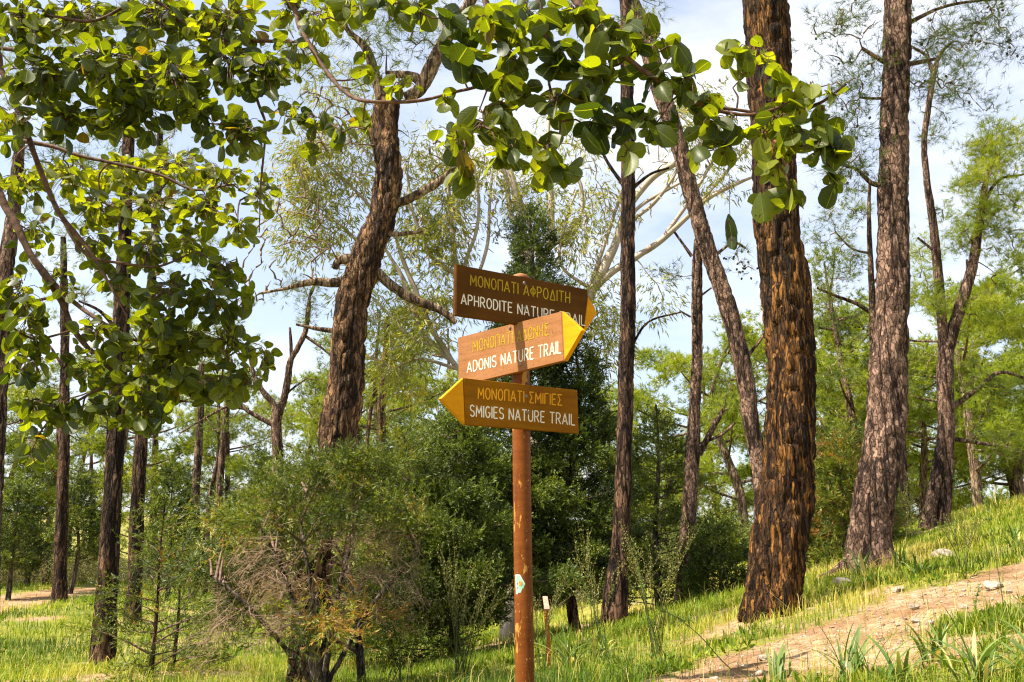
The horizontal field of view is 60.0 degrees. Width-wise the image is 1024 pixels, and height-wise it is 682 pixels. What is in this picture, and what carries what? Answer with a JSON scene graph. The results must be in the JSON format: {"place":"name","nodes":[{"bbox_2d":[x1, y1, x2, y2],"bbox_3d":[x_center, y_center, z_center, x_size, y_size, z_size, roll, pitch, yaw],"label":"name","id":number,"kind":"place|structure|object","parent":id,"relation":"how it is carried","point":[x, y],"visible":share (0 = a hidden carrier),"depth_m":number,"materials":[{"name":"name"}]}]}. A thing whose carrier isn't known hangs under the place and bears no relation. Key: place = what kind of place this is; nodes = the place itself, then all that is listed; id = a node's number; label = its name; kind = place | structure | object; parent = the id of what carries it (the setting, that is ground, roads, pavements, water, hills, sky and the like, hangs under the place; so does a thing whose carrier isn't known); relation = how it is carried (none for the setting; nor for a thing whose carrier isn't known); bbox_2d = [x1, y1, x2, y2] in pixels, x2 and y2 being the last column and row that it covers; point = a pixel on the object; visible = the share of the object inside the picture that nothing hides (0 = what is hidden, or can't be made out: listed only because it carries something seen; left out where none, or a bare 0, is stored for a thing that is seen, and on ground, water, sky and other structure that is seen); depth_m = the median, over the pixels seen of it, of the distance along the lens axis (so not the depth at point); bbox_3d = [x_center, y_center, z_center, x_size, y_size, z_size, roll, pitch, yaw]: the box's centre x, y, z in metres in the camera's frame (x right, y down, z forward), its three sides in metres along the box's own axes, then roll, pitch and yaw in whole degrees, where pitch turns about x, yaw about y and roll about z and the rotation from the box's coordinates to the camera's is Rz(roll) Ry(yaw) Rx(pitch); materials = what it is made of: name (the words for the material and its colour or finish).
{"place":"outdoors","nodes":[
{"label":"outdoors","id":0,"kind":"place"},
{"bbox_2d":[0,524,1023,681],"bbox_3d":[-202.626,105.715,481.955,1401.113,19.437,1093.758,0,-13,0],"label":"dirt path","id":1,"kind":"structure","parent":0,"point":[18,598],"depth_m":5.19,"materials":[{"name":"soil"}]},
{"bbox_2d":[437,198,611,589],"bbox_3d":[-0.054,0.943,10.931,2.546,5.553,2.301,-8,-15,31],"label":"cypress tree","id":2,"kind":"object","parent":1,"relation":"on","point":[546,486],"visible":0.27,"depth_m":10.57,"materials":[{"name":"green plant"}]},
{"bbox_2d":[496,327,650,631],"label":"cypress tree","id":3,"kind":"object","parent":1,"relation":"on","point":[600,431],"visible":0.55,"depth_m":10.30,"materials":[{"name":"green plant"}]},
{"bbox_2d":[655,602,731,669],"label":"flower stalk","id":4,"kind":"object","parent":1,"relation":"on","point":[679,618],"visible":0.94,"depth_m":4.40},
{"bbox_2d":[759,640,793,680],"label":"strap leaf plant","id":5,"kind":"object","parent":1,"relation":"on","point":[779,660],"visible":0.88,"depth_m":3.90,"materials":[{"name":"plant"}]},
{"bbox_2d":[878,618,984,663],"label":"strap leaf plant","id":6,"kind":"object","parent":1,"relation":"on","point":[943,634],"visible":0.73,"depth_m":3.71,"materials":[{"name":"plant"}]},
{"bbox_2d":[0,492,1023,681],"bbox_3d":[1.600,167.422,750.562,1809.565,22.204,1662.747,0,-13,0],"label":"ground","id":7,"kind":"structure","parent":0,"point":[643,648],"depth_m":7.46,"materials":[{"name":"plant"}]},
{"bbox_2d":[0,542,48,585],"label":"woodland bush","id":8,"kind":"object","parent":7,"relation":"on","point":[5,571],"visible":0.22,"depth_m":29.85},
{"bbox_2d":[0,551,52,585],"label":"woodland bush","id":9,"kind":"object","parent":7,"relation":"on","point":[2,576],"visible":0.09,"depth_m":31.96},
{"bbox_2d":[0,467,55,599],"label":"cypress tree","id":10,"kind":"object","parent":7,"relation":"on","point":[11,495],"visible":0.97,"depth_m":24.40,"materials":[{"name":"green plant"}]},
{"bbox_2d":[1,456,56,585],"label":"cypress tree","id":11,"kind":"object","parent":7,"relation":"on","point":[51,482],"visible":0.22,"depth_m":30.37,"materials":[{"name":"green plant"}]},
{"bbox_2d":[4,292,78,466],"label":"woodland pine","id":12,"kind":"object","parent":7,"relation":"on","point":[35,390],"visible":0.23,"depth_m":29.99,"materials":[{"name":"green plant"}]},
{"bbox_2d":[1,386,96,535],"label":"woodland pine","id":13,"kind":"object","parent":7,"relation":"on","point":[11,419],"visible":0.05,"depth_m":36.24,"materials":[{"name":"green plant"}]},
{"bbox_2d":[3,350,105,584],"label":"woodland pine","id":14,"kind":"object","parent":7,"relation":"on","point":[44,581],"visible":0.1,"depth_m":33.20,"materials":[{"name":"green plant"}]},
{"bbox_2d":[0,38,114,662],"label":"pine tree","id":15,"kind":"object","parent":7,"relation":"on","point":[7,259],"visible":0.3,"depth_m":10.41,"materials":[{"name":"brown plant"}]},
{"bbox_2d":[10,393,130,546],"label":"woodland pine","id":16,"kind":"object","parent":7,"relation":"on","point":[76,433],"visible":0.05,"depth_m":51.34,"materials":[{"name":"green plant"}]},
{"bbox_2d":[17,545,127,584],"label":"woodland bush","id":17,"kind":"object","parent":7,"relation":"on","point":[83,572],"visible":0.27,"depth_m":32.47,"materials":[{"name":"plant"}]},
{"bbox_2d":[14,162,134,604],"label":"pine tree","id":18,"kind":"object","parent":7,"relation":"on","point":[59,586],"visible":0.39,"depth_m":20.91,"materials":[{"name":"brown plant"}]},
{"bbox_2d":[42,457,123,593],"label":"cypress tree","id":19,"kind":"object","parent":7,"relation":"on","point":[92,532],"visible":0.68,"depth_m":26.31,"materials":[{"name":"green plant"}]},
{"bbox_2d":[43,422,166,583],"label":"woodland pine","id":20,"kind":"object","parent":7,"relation":"on","point":[91,463],"visible":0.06,"depth_m":37.88,"materials":[{"name":"green plant"}]},
{"bbox_2d":[7,0,222,665],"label":"pine tree","id":21,"kind":"object","parent":7,"relation":"on","point":[109,551],"visible":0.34,"depth_m":10.25,"materials":[{"name":"brown plant"}]},
{"bbox_2d":[3,354,258,519],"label":"woodland pine","id":22,"kind":"object","parent":7,"relation":"on","point":[186,449],"visible":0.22,"depth_m":32.00,"materials":[{"name":"green plant"}]},
{"bbox_2d":[84,479,209,553],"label":"woodland pine","id":23,"kind":"object","parent":7,"relation":"on","point":[124,521],"visible":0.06,"depth_m":49.12,"materials":[{"name":"green plant"}]},
{"bbox_2d":[56,489,238,681],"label":"conifer sapling","id":24,"kind":"object","parent":7,"relation":"on","point":[151,664],"visible":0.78,"depth_m":7.55,"materials":[{"name":"green plant"}]},
{"bbox_2d":[119,550,175,581],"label":"woodland bush","id":25,"kind":"object","parent":7,"relation":"on","point":[121,574],"visible":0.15,"depth_m":32.46,"materials":[{"name":"plant"}]},
{"bbox_2d":[78,102,223,623],"bbox_3d":[-6.933,-0.218,16.569,3.215,10.965,2.210,0,-13,0],"label":"pine tree","id":26,"kind":"object","parent":7,"relation":"on","point":[140,453],"visible":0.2,"depth_m":15.77,"materials":[{"name":"green plant"}]},
{"bbox_2d":[94,297,220,579],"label":"woodland pine","id":27,"kind":"object","parent":7,"relation":"on","point":[154,441],"visible":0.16,"depth_m":37.11,"materials":[{"name":"green plant"}]},
{"bbox_2d":[143,457,214,600],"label":"cypress tree","id":28,"kind":"object","parent":7,"relation":"on","point":[177,486],"visible":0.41,"depth_m":21.53,"materials":[{"name":"green plant"}]},
{"bbox_2d":[125,524,233,673],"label":"conifer sapling","id":29,"kind":"object","parent":7,"relation":"on","point":[222,656],"visible":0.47,"depth_m":8.22,"materials":[{"name":"green plant"}]},
{"bbox_2d":[182,314,239,599],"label":"pine tree","id":30,"kind":"object","parent":7,"relation":"on","point":[197,464],"visible":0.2,"depth_m":23.92,"materials":[{"name":"brown plant"}]},
{"bbox_2d":[180,421,249,523],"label":"woodland pine","id":31,"kind":"object","parent":7,"relation":"on","point":[211,472],"visible":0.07,"depth_m":53.72,"materials":[{"name":"green plant"}]},
{"bbox_2d":[169,400,269,550],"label":"woodland pine","id":32,"kind":"object","parent":7,"relation":"on","point":[210,462],"visible":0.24,"depth_m":37.81,"materials":[{"name":"green plant"}]},
{"bbox_2d":[154,370,293,546],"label":"woodland pine","id":33,"kind":"object","parent":7,"relation":"on","point":[227,479],"visible":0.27,"depth_m":35.78,"materials":[{"name":"green plant"}]},
{"bbox_2d":[188,345,262,594],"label":"pine tree","id":34,"kind":"object","parent":7,"relation":"on","point":[212,483],"visible":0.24,"depth_m":26.86,"materials":[{"name":"brown plant"}]},
{"bbox_2d":[201,485,268,569],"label":"cypress tree","id":35,"kind":"object","parent":7,"relation":"on","point":[234,498],"visible":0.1,"depth_m":29.32,"materials":[{"name":"green plant"}]},
{"bbox_2d":[202,296,269,596],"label":"pine tree","id":36,"kind":"object","parent":7,"relation":"on","point":[221,459],"visible":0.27,"depth_m":25.91,"materials":[{"name":"brown plant"}]},
{"bbox_2d":[180,267,334,624],"bbox_3d":[-4.928,2.084,17.873,3.670,7.501,1.490,0,-13,0],"label":"pine tree","id":37,"kind":"object","parent":7,"relation":"on","point":[275,423],"visible":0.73,"depth_m":18.23,"materials":[{"name":"brown plant"}]},
{"bbox_2d":[237,445,291,603],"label":"cypress tree","id":38,"kind":"object","parent":7,"relation":"on","point":[263,458],"visible":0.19,"depth_m":23.62,"materials":[{"name":"green plant"}]},
{"bbox_2d":[234,386,323,570],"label":"woodland pine","id":39,"kind":"object","parent":7,"relation":"on","point":[300,391],"visible":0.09,"depth_m":34.18,"materials":[{"name":"green plant"}]},
{"bbox_2d":[145,433,459,681],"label":"juniper bush","id":40,"kind":"object","parent":7,"relation":"on","point":[331,504],"visible":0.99,"depth_m":5.74,"materials":[{"name":"green plant"}]},
{"bbox_2d":[224,365,486,604],"bbox_3d":[-4.038,4.573,27.298,8.566,7.903,7.486,10,-16,-36],"label":"woodland pine","id":41,"kind":"object","parent":7,"relation":"on","point":[310,421],"visible":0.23,"depth_m":27.07,"materials":[{"name":"green plant"}]},
{"bbox_2d":[269,407,491,673],"bbox_3d":[-1.337,2.084,9.012,1.997,2.932,1.983,-7,-15,27],"label":"juniper tree","id":42,"kind":"object","parent":7,"relation":"on","point":[377,643],"visible":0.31,"depth_m":8.73,"materials":[{"name":"green plant"}]},
{"bbox_2d":[361,322,421,564],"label":"pine tree","id":43,"kind":"object","parent":7,"relation":"on","point":[370,407],"visible":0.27,"depth_m":20.07,"materials":[{"name":"brown plant"}]},
{"bbox_2d":[290,305,499,517],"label":"woodland pine","id":44,"kind":"object","parent":7,"relation":"on","point":[312,402],"visible":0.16,"depth_m":25.36,"materials":[{"name":"green plant"}]},
{"bbox_2d":[367,256,426,622],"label":"pine tree","id":45,"kind":"object","parent":7,"relation":"on","point":[382,420],"visible":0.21,"depth_m":17.30,"materials":[{"name":"brown plant"}]},
{"bbox_2d":[361,563,434,681],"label":"wiry shrub","id":46,"kind":"object","parent":7,"relation":"on","point":[400,661],"visible":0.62,"depth_m":6.05,"materials":[{"name":"plant"}]},
{"bbox_2d":[360,364,443,481],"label":"woodland pine","id":47,"kind":"object","parent":7,"relation":"on","point":[371,439],"visible":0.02,"depth_m":37.76,"materials":[{"name":"green plant"}]},
{"bbox_2d":[231,0,573,681],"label":"pine tree","id":48,"kind":"object","parent":7,"relation":"on","point":[342,408],"visible":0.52,"depth_m":7.17,"materials":[{"name":"brown plant"}]},
{"bbox_2d":[0,0,854,476],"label":"carob tree","id":49,"kind":"object","parent":7,"relation":"on","point":[132,100],"visible":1,"depth_m":2.54,"materials":[{"name":"green plant"}]},
{"bbox_2d":[356,324,507,491],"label":"woodland pine","id":50,"kind":"object","parent":7,"relation":"on","point":[434,355],"visible":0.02,"depth_m":29.95,"materials":[{"name":"green plant"}]},
{"bbox_2d":[403,524,513,681],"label":"wiry shrub","id":51,"kind":"object","parent":7,"relation":"on","point":[454,602],"visible":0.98,"depth_m":5.96,"materials":[{"name":"plant"}]},
{"bbox_2d":[357,396,586,656],"bbox_3d":[-0.387,1.998,9.265,2.510,2.961,2.078,9,-16,-34],"label":"bush","id":52,"kind":"object","parent":7,"relation":"on","point":[475,493],"visible":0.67,"depth_m":8.87,"materials":[{"name":"green plant"}]},
{"bbox_2d":[232,50,751,639],"bbox_3d":[-0.042,-0.101,12.330,8.040,8.624,1.850,0,-13,0],"label":"eucalyptus tree","id":53,"kind":"object","parent":7,"relation":"on","point":[600,274],"visible":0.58,"depth_m":12.58,"materials":[{"name":"green plant"}]},
{"bbox_2d":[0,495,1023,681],"bbox_3d":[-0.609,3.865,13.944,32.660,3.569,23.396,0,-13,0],"label":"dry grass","id":54,"kind":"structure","parent":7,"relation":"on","point":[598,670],"depth_m":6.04,"materials":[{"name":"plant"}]},
{"bbox_2d":[438,264,595,681],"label":"signpost","id":55,"kind":"object","parent":7,"relation":"on","point":[549,322],"visible":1,"depth_m":4.19,"materials":[{"name":"paint"}]},
{"bbox_2d":[431,547,602,621],"bbox_3d":[0.382,5.792,21.287,5.559,2.752,5.742,4,-13,-17],"label":"woodland bush","id":56,"kind":"object","parent":7,"relation":"on","point":[579,595],"visible":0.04,"depth_m":20.12,"materials":[{"name":"plant"}]},
{"bbox_2d":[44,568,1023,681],"bbox_3d":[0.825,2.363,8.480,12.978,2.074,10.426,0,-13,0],"label":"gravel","id":57,"kind":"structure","parent":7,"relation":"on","point":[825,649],"depth_m":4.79,"materials":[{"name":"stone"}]},
{"bbox_2d":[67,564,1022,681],"bbox_3d":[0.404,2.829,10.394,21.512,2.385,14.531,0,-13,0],"label":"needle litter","id":58,"kind":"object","parent":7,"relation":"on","point":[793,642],"visible":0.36,"depth_m":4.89,"materials":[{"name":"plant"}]},
{"bbox_2d":[513,563,579,671],"bbox_3d":[0.218,1.916,6.146,0.499,0.759,0.311,0,-13,0],"label":"wiry shrub","id":59,"kind":"object","parent":7,"relation":"on","point":[550,612],"visible":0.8,"depth_m":6.12,"materials":[{"name":"plant"}]},
{"bbox_2d":[543,596,551,665],"bbox_3d":[0.255,2.131,6.344,0.062,0.583,0.129,0,-13,0],"label":"marker post","id":60,"kind":"object","parent":7,"relation":"on","point":[546,604],"visible":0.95,"depth_m":6.31,"materials":[{"name":"paint"}]},
{"bbox_2d":[534,615,606,668],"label":"strap leaf plant","id":61,"kind":"object","parent":7,"relation":"on","point":[565,647],"visible":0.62,"depth_m":6.00,"materials":[{"name":"plant"}]},
{"bbox_2d":[559,524,632,655],"bbox_3d":[0.612,1.823,6.496,0.428,0.973,0.794,2,-13,-8],"label":"wiry shrub","id":62,"kind":"object","parent":7,"relation":"on","point":[588,573],"visible":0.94,"depth_m":6.43,"materials":[{"name":"plant"}]},
{"bbox_2d":[579,623,626,661],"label":"strap leaf plant","id":63,"kind":"object","parent":7,"relation":"on","point":[594,647],"visible":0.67,"depth_m":6.25,"materials":[{"name":"plant"}]},
{"bbox_2d":[544,0,682,628],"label":"pine tree","id":64,"kind":"object","parent":7,"relation":"on","point":[617,605],"visible":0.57,"depth_m":9.57,"materials":[{"name":"brown plant"}]},
{"bbox_2d":[560,455,677,561],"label":"woodland pine","id":65,"kind":"object","parent":7,"relation":"on","point":[633,503],"visible":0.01,"depth_m":32.57,"materials":[{"name":"green plant"}]},
{"bbox_2d":[630,536,660,658],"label":"flower stalk","id":66,"kind":"object","parent":7,"relation":"on","point":[639,571],"visible":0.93,"depth_m":5.02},
{"bbox_2d":[569,376,752,549],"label":"woodland pine","id":67,"kind":"object","parent":7,"relation":"on","point":[744,473],"visible":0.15,"depth_m":26.63,"materials":[{"name":"green plant"}]},
{"bbox_2d":[577,455,753,587],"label":"woodland pine","id":68,"kind":"object","parent":7,"relation":"on","point":[749,493],"visible":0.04,"depth_m":32.29,"materials":[{"name":"green plant"}]},
{"bbox_2d":[619,498,713,654],"bbox_3d":[1.064,1.653,6.176,0.692,1.073,0.801,0,-13,0],"label":"wiry shrub","id":69,"kind":"object","parent":7,"relation":"on","point":[650,577],"visible":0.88,"depth_m":6.10,"materials":[{"name":"plant"}]},
{"bbox_2d":[588,398,748,609],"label":"cypress tree","id":70,"kind":"object","parent":7,"relation":"on","point":[655,488],"visible":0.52,"depth_m":12.71,"materials":[{"name":"green plant"}]},
{"bbox_2d":[640,231,739,604],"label":"pine tree","id":71,"kind":"object","parent":7,"relation":"on","point":[695,448],"visible":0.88,"depth_m":12.04,"materials":[{"name":"brown plant"}]},
{"bbox_2d":[619,0,763,520],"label":"pine tree","id":72,"kind":"object","parent":7,"relation":"on","point":[741,353],"visible":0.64,"depth_m":11.34,"materials":[{"name":"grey plant"}]},
{"bbox_2d":[645,501,753,575],"bbox_3d":[4.516,4.539,19.531,3.565,2.002,3.569,-4,-13,15],"label":"woodland bush","id":73,"kind":"object","parent":7,"relation":"on","point":[721,515],"visible":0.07,"depth_m":19.42,"materials":[{"name":"plant"}]},
{"bbox_2d":[639,344,767,524],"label":"woodland pine","id":74,"kind":"object","parent":7,"relation":"on","point":[749,501],"visible":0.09,"depth_m":29.66,"materials":[{"name":"green plant"}]},
{"bbox_2d":[673,509,749,602],"bbox_3d":[2.655,2.858,11.133,1.274,1.485,1.358,0,-13,0],"label":"bush","id":75,"kind":"object","parent":7,"relation":"on","point":[707,561],"visible":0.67,"depth_m":11.02,"materials":[{"name":"green plant"}]},
{"bbox_2d":[584,308,869,544],"bbox_3d":[5.627,2.912,23.645,7.521,7.961,7.551,8,-18,-29],"label":"woodland pine","id":76,"kind":"object","parent":7,"relation":"on","point":[671,362],"visible":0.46,"depth_m":23.58,"materials":[{"name":"green plant"}]},
{"bbox_2d":[737,0,846,623],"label":"pine tree","id":77,"kind":"object","parent":7,"relation":"on","point":[779,535],"visible":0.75,"depth_m":6.86,"materials":[{"name":"orange plant"}]},
{"bbox_2d":[673,292,995,513],"bbox_3d":[9.393,3.628,27.651,9.130,9.178,9.094,-2,-14,13],"label":"woodland pine","id":78,"kind":"object","parent":7,"relation":"on","point":[917,457],"visible":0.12,"depth_m":26.06,"materials":[{"name":"green plant"}]},
{"bbox_2d":[800,178,875,357],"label":"pine tree","id":79,"kind":"object","parent":7,"relation":"on","point":[870,311],"visible":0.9,"depth_m":15.11,"materials":[{"name":"green plant"}]},
{"bbox_2d":[753,241,955,469],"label":"woodland pine","id":80,"kind":"object","parent":7,"relation":"on","point":[913,356],"visible":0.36,"depth_m":23.15,"materials":[{"name":"green plant"}]},
{"bbox_2d":[805,622,908,675],"bbox_3d":[1.391,1.267,3.618,0.398,0.286,0.422,0,-13,0],"label":"strap leaf plant","id":81,"kind":"object","parent":7,"relation":"on","point":[853,646],"visible":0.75,"depth_m":3.58,"materials":[{"name":"plant"}]},
{"bbox_2d":[836,544,882,577],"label":"strap leaf plant","id":82,"kind":"object","parent":7,"relation":"on","point":[862,565],"visible":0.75,"depth_m":7.95,"materials":[{"name":"plant"}]},
{"bbox_2d":[805,412,925,568],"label":"juniper tree","id":83,"kind":"object","parent":7,"relation":"on","point":[831,464],"visible":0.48,"depth_m":12.06,"materials":[{"name":"green plant"}]},
{"bbox_2d":[815,348,987,522],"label":"woodland pine","id":84,"kind":"object","parent":7,"relation":"on","point":[911,475],"visible":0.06,"depth_m":27.97,"materials":[{"name":"green plant"}]},
{"bbox_2d":[886,539,923,570],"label":"strap leaf plant","id":85,"kind":"object","parent":7,"relation":"on","point":[901,557],"visible":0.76,"depth_m":7.82,"materials":[{"name":"plant"}]},
{"bbox_2d":[791,0,1023,580],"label":"pine tree","id":86,"kind":"object","parent":7,"relation":"on","point":[875,492],"visible":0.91,"depth_m":9.49,"materials":[{"name":"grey plant"}]},
{"bbox_2d":[849,632,968,681],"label":"strap leaf plant","id":87,"kind":"object","parent":7,"relation":"on","point":[897,661],"visible":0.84,"depth_m":3.36,"materials":[{"name":"plant"}]},
{"bbox_2d":[899,474,929,549],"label":"wiry shrub","id":88,"kind":"object","parent":7,"relation":"on","point":[910,510],"visible":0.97,"depth_m":10.30,"materials":[{"name":"plant"}]},
{"bbox_2d":[815,346,1023,518],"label":"woodland pine","id":89,"kind":"object","parent":7,"relation":"on","point":[960,448],"visible":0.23,"depth_m":24.30,"materials":[{"name":"green plant"}]},
{"bbox_2d":[821,271,1023,508],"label":"woodland pine","id":90,"kind":"object","parent":7,"relation":"on","point":[970,422],"visible":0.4,"depth_m":21.54,"materials":[{"name":"green plant"}]},
{"bbox_2d":[894,225,961,527],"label":"pine tree","id":91,"kind":"object","parent":7,"relation":"on","point":[904,478],"visible":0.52,"depth_m":15.47,"materials":[{"name":"green plant"}]},
{"bbox_2d":[861,276,1023,496],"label":"woodland pine","id":92,"kind":"object","parent":7,"relation":"on","point":[1018,482],"visible":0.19,"depth_m":23.88,"materials":[{"name":"green plant"}]},
{"bbox_2d":[863,249,1023,498],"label":"woodland pine","id":93,"kind":"object","parent":7,"relation":"on","point":[1010,484],"visible":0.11,"depth_m":26.94,"materials":[{"name":"green plant"}]},
{"bbox_2d":[890,602,1021,681],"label":"strap leaf plant","id":94,"kind":"object","parent":7,"relation":"on","point":[986,653],"visible":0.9,"depth_m":3.19,"materials":[{"name":"plant"}]},
{"bbox_2d":[930,505,984,578],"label":"wiry shrub","id":95,"kind":"object","parent":7,"relation":"on","point":[967,545],"visible":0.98,"depth_m":6.41,"materials":[{"name":"plant"}]},
{"bbox_2d":[898,353,1018,522],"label":"woodland pine","id":96,"kind":"object","parent":7,"relation":"on","point":[960,499],"visible":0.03,"depth_m":30.70,"materials":[{"name":"green plant"}]},
{"bbox_2d":[910,35,1023,529],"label":"pine tree","id":97,"kind":"object","parent":7,"relation":"on","point":[939,495],"visible":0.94,"depth_m":13.52,"materials":[{"name":"grey plant"}]},
{"bbox_2d":[979,489,1003,607],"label":"flower stalk","id":98,"kind":"object","parent":7,"relation":"on","point":[987,509],"visible":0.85,"depth_m":4.89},
{"bbox_2d":[967,485,1016,510],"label":"strap leaf plant","id":99,"kind":"object","parent":7,"relation":"on","point":[993,501],"visible":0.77,"depth_m":12.31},
{"bbox_2d":[983,592,1023,681],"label":"strap leaf plant","id":100,"kind":"object","parent":7,"relation":"on","point":[1015,658],"visible":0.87,"depth_m":3.20,"materials":[{"name":"plant"}]},
{"bbox_2d":[993,520,1023,547],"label":"strap leaf plant","id":101,"kind":"object","parent":7,"relation":"on","point":[1014,538],"visible":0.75,"depth_m":8.28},
{"bbox_2d":[0,0,1023,524],"label":"sky","id":102,"kind":"structure","parent":0,"point":[703,24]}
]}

